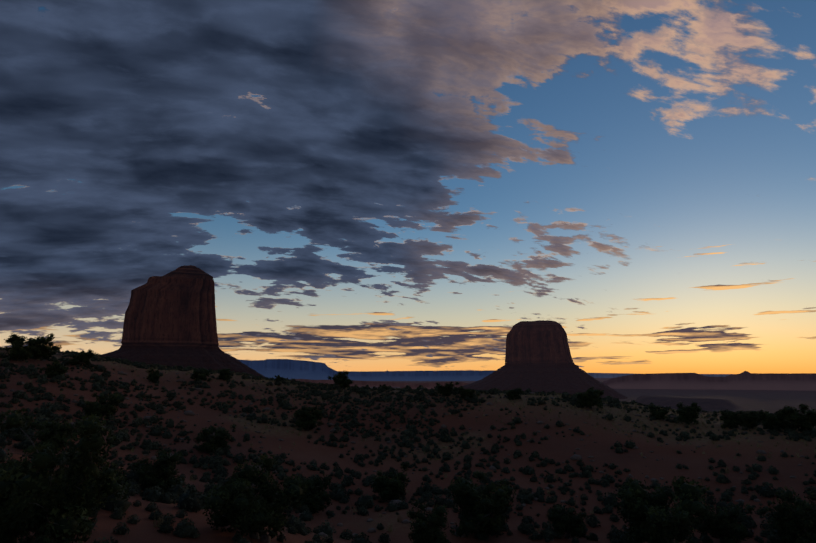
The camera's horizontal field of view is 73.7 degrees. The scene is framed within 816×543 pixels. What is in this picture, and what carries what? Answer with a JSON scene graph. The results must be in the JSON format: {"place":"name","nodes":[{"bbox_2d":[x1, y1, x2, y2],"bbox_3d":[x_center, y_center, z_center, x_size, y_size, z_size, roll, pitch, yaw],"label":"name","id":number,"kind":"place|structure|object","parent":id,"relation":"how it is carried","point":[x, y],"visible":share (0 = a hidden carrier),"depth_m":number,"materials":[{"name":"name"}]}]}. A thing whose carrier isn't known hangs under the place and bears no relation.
{"place":"outdoors","nodes":[
{"label":"outdoors","id":0,"kind":"place"},
{"bbox_2d":[289,379,416,386],"bbox_3d":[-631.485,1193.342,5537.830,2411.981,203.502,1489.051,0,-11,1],"label":"desert plain","id":1,"kind":"structure","parent":0,"point":[372,383],"depth_m":5074.07,"materials":[{"name":"brown"}]},
{"bbox_2d":[238,359,495,380],"bbox_3d":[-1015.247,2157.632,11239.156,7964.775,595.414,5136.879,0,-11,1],"label":"distant mesa","id":2,"kind":"structure","parent":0,"point":[292,369],"depth_m":9647.81,"materials":[{"name":"brown"}]},
{"bbox_2d":[0,0,815,373],"bbox_3d":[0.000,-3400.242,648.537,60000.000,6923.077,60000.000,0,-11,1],"label":"cloud","id":3,"kind":"structure","parent":0,"point":[142,120],"depth_m":12459.08,"materials":[{"name":"grey"}]},
{"bbox_2d":[0,350,815,542],"bbox_3d":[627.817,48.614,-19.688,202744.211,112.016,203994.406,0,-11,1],"label":"ground","id":4,"kind":"structure","parent":0,"point":[559,447],"depth_m":52.07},
{"bbox_2d":[3,332,47,360],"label":"juniper","id":5,"kind":"object","parent":4,"relation":"on","point":[20,351],"visible":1,"depth_m":69.46,"materials":[{"name":"green plant"}]},
{"bbox_2d":[32,333,61,359],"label":"juniper","id":6,"kind":"object","parent":4,"relation":"on","point":[45,351],"visible":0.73,"depth_m":73.33,"materials":[{"name":"green plant"}]},
{"bbox_2d":[40,359,69,376],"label":"juniper","id":7,"kind":"object","parent":4,"relation":"on","point":[56,368],"visible":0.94,"depth_m":60.46,"materials":[{"name":"green plant"}]},
{"bbox_2d":[0,407,130,542],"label":"juniper","id":8,"kind":"object","parent":4,"relation":"on","point":[59,507],"visible":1,"depth_m":10.77,"materials":[{"name":"green plant"}]},
{"bbox_2d":[69,350,94,365],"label":"juniper","id":9,"kind":"object","parent":4,"relation":"on","point":[82,357],"visible":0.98,"depth_m":73.86,"materials":[{"name":"green plant"}]},
{"bbox_2d":[82,392,123,419],"bbox_3d":[-26.763,12.027,48.206,3.479,2.653,3.030,-5,-12,26],"label":"juniper","id":10,"kind":"object","parent":4,"relation":"on","point":[107,409],"visible":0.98,"depth_m":47.93,"materials":[{"name":"green plant"}]},
{"bbox_2d":[146,368,160,381],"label":"juniper","id":11,"kind":"object","parent":4,"relation":"on","point":[153,376],"visible":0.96,"depth_m":75.27,"materials":[{"name":"green plant"}]},
{"bbox_2d":[129,448,184,491],"bbox_3d":[-11.256,9.162,24.465,2.328,2.220,2.350,0,-11,1],"label":"juniper","id":12,"kind":"object","parent":4,"relation":"on","point":[160,471],"visible":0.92,"depth_m":24.14,"materials":[{"name":"green plant"}]},
{"bbox_2d":[97,265,264,376],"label":"butte","id":13,"kind":"object","parent":4,"relation":"on","point":[170,319],"visible":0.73,"depth_m":1124.05,"materials":[{"name":"stone"}]},
{"bbox_2d":[190,368,211,382],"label":"juniper","id":14,"kind":"object","parent":4,"relation":"on","point":[202,375],"visible":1,"depth_m":80.22,"materials":[{"name":"green plant"}]},
{"bbox_2d":[194,424,235,452],"bbox_3d":[-15.542,13.622,44.245,3.164,2.430,3.236,0,-11,1],"label":"juniper","id":15,"kind":"object","parent":4,"relation":"on","point":[211,443],"visible":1,"depth_m":43.73,"materials":[{"name":"green plant"}]},
{"bbox_2d":[218,368,233,380],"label":"juniper","id":16,"kind":"object","parent":4,"relation":"on","point":[225,374],"visible":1,"depth_m":85.78,"materials":[{"name":"green plant"}]},
{"bbox_2d":[201,453,310,538],"bbox_3d":[-4.636,7.049,16.776,3.261,2.552,2.408,4,-11,-18],"label":"juniper","id":17,"kind":"object","parent":4,"relation":"on","point":[243,509],"visible":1,"depth_m":16.56,"materials":[{"name":"green plant"}]},
{"bbox_2d":[275,375,284,380],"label":"shrub","id":18,"kind":"object","parent":4,"relation":"on","point":[278,378],"visible":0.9,"depth_m":97.37,"materials":[{"name":"green plant"}]},
{"bbox_2d":[285,474,331,513],"bbox_3d":[-5.733,13.204,32.427,2.719,2.293,3.721,-5,-12,23],"label":"juniper","id":19,"kind":"object","parent":4,"relation":"on","point":[315,496],"visible":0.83,"depth_m":31.93,"materials":[{"name":"green plant"}]},
{"bbox_2d":[294,403,322,430],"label":"juniper","id":20,"kind":"object","parent":4,"relation":"on","point":[307,420],"visible":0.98,"depth_m":61.55,"materials":[{"name":"green plant"}]},
{"bbox_2d":[328,370,352,387],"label":"juniper","id":21,"kind":"object","parent":4,"relation":"on","point":[342,380],"visible":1,"depth_m":94.77,"materials":[{"name":"green plant"}]},
{"bbox_2d":[370,462,408,502],"bbox_3d":[-1.287,15.079,39.051,2.902,2.891,3.428,0,-11,1],"label":"juniper","id":22,"kind":"object","parent":4,"relation":"on","point":[385,487],"visible":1,"depth_m":38.46,"materials":[{"name":"green plant"}]},
{"bbox_2d":[0,351,815,533],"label":"dry grass tufts","id":23,"kind":"object","parent":4,"relation":"on","point":[445,475],"visible":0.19,"depth_m":65.39,"materials":[{"name":"brown plant"}]},
{"bbox_2d":[1,353,815,542],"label":"shrubs","id":24,"kind":"object","parent":4,"relation":"on","point":[265,538],"visible":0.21,"depth_m":53.09,"materials":[{"name":"green plant"}]},
{"bbox_2d":[407,499,448,542],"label":"juniper","id":25,"kind":"object","parent":4,"relation":"on","point":[424,531],"visible":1,"depth_m":24.97,"materials":[{"name":"green plant"}]},
{"bbox_2d":[436,381,459,395],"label":"juniper","id":26,"kind":"object","parent":4,"relation":"on","point":[446,389],"visible":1,"depth_m":82.83,"materials":[{"name":"green plant"}]},
{"bbox_2d":[454,386,479,398],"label":"juniper","id":27,"kind":"object","parent":4,"relation":"on","point":[464,392],"visible":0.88,"depth_m":79.44,"materials":[{"name":"green plant"}]},
{"bbox_2d":[448,470,516,536],"bbox_3d":[3.818,12.290,28.218,3.664,3.311,3.993,-10,-14,41],"label":"juniper","id":28,"kind":"object","parent":4,"relation":"on","point":[483,509],"visible":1,"depth_m":27.68,"materials":[{"name":"green plant"}]},
{"bbox_2d":[504,388,522,399],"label":"juniper","id":29,"kind":"object","parent":4,"relation":"on","point":[514,394],"visible":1,"depth_m":77.08,"materials":[{"name":"green plant"}]},
{"bbox_2d":[458,320,627,398],"bbox_3d":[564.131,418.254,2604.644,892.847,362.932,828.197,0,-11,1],"label":"butte","id":30,"kind":"object","parent":4,"relation":"on","point":[538,357],"visible":0.88,"depth_m":2454.68,"materials":[{"name":"stone"}]},
{"bbox_2d":[541,504,591,540],"bbox_3d":[8.422,13.377,29.052,2.692,1.886,1.828,-3,-11,15],"label":"juniper","id":31,"kind":"object","parent":4,"relation":"on","point":[571,523],"visible":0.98,"depth_m":28.61,"materials":[{"name":"green plant"}]},
{"bbox_2d":[575,387,603,408],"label":"juniper","id":32,"kind":"object","parent":4,"relation":"on","point":[589,398],"visible":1,"depth_m":73.10,"materials":[{"name":"green plant"}]},
{"bbox_2d":[648,405,668,419],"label":"juniper","id":33,"kind":"object","parent":4,"relation":"on","point":[659,413],"visible":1,"depth_m":69.25,"materials":[{"name":"green plant"}]},
{"bbox_2d":[607,476,715,542],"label":"juniper","id":34,"kind":"object","parent":4,"relation":"on","point":[645,516],"visible":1,"depth_m":26.15,"materials":[{"name":"green plant"}]},
{"bbox_2d":[671,401,701,424],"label":"juniper","id":35,"kind":"object","parent":4,"relation":"on","point":[687,414],"visible":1,"depth_m":66.69,"materials":[{"name":"green plant"}]},
{"bbox_2d":[695,501,755,542],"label":"juniper","id":36,"kind":"object","parent":4,"relation":"on","point":[726,526],"visible":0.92,"depth_m":28.54,"materials":[{"name":"green plant"}]},
{"bbox_2d":[713,410,740,428],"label":"juniper","id":37,"kind":"object","parent":4,"relation":"on","point":[729,419],"visible":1,"depth_m":63.56,"materials":[{"name":"green plant"}]},
{"bbox_2d":[736,411,761,428],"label":"juniper","id":38,"kind":"object","parent":4,"relation":"on","point":[749,419],"visible":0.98,"depth_m":62.70,"materials":[{"name":"green plant"}]},
{"bbox_2d":[757,409,791,430],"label":"juniper","id":39,"kind":"object","parent":4,"relation":"on","point":[770,421],"visible":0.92,"depth_m":59.24,"materials":[{"name":"green plant"}]},
{"bbox_2d":[757,486,815,542],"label":"juniper","id":40,"kind":"object","parent":4,"relation":"on","point":[798,525],"visible":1,"depth_m":26.69,"materials":[{"name":"green plant"}]},
{"bbox_2d":[783,403,815,431],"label":"juniper","id":41,"kind":"object","parent":4,"relation":"on","point":[807,421],"visible":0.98,"depth_m":57.06,"materials":[{"name":"green plant"}]},
{"bbox_2d":[0,346,815,542],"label":"shrubs","id":42,"kind":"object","parent":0,"point":[186,498],"depth_m":45.80,"materials":[{"name":"green plant"}]},
{"bbox_2d":[2,0,815,322],"label":"sky","id":43,"kind":"structure","parent":0,"point":[745,181],"materials":[{"name":"blue"}]},
{"bbox_2d":[400,381,469,389],"bbox_3d":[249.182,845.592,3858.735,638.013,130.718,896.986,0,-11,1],"label":"desert plain","id":44,"kind":"structure","parent":0,"point":[428,385],"depth_m":3520.69,"materials":[{"name":"brown"}]},
{"bbox_2d":[587,373,733,377],"bbox_3d":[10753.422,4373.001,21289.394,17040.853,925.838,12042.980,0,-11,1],"label":"distant mesa","id":45,"kind":"structure","parent":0,"point":[604,375],"depth_m":20223.81,"materials":[{"name":"brown"}]},
{"bbox_2d":[602,371,815,390],"bbox_3d":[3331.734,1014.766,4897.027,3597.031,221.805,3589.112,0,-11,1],"label":"mesa","id":46,"kind":"structure","parent":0,"point":[745,380],"depth_m":3973.88,"materials":[{"name":"brown"}]}
]}

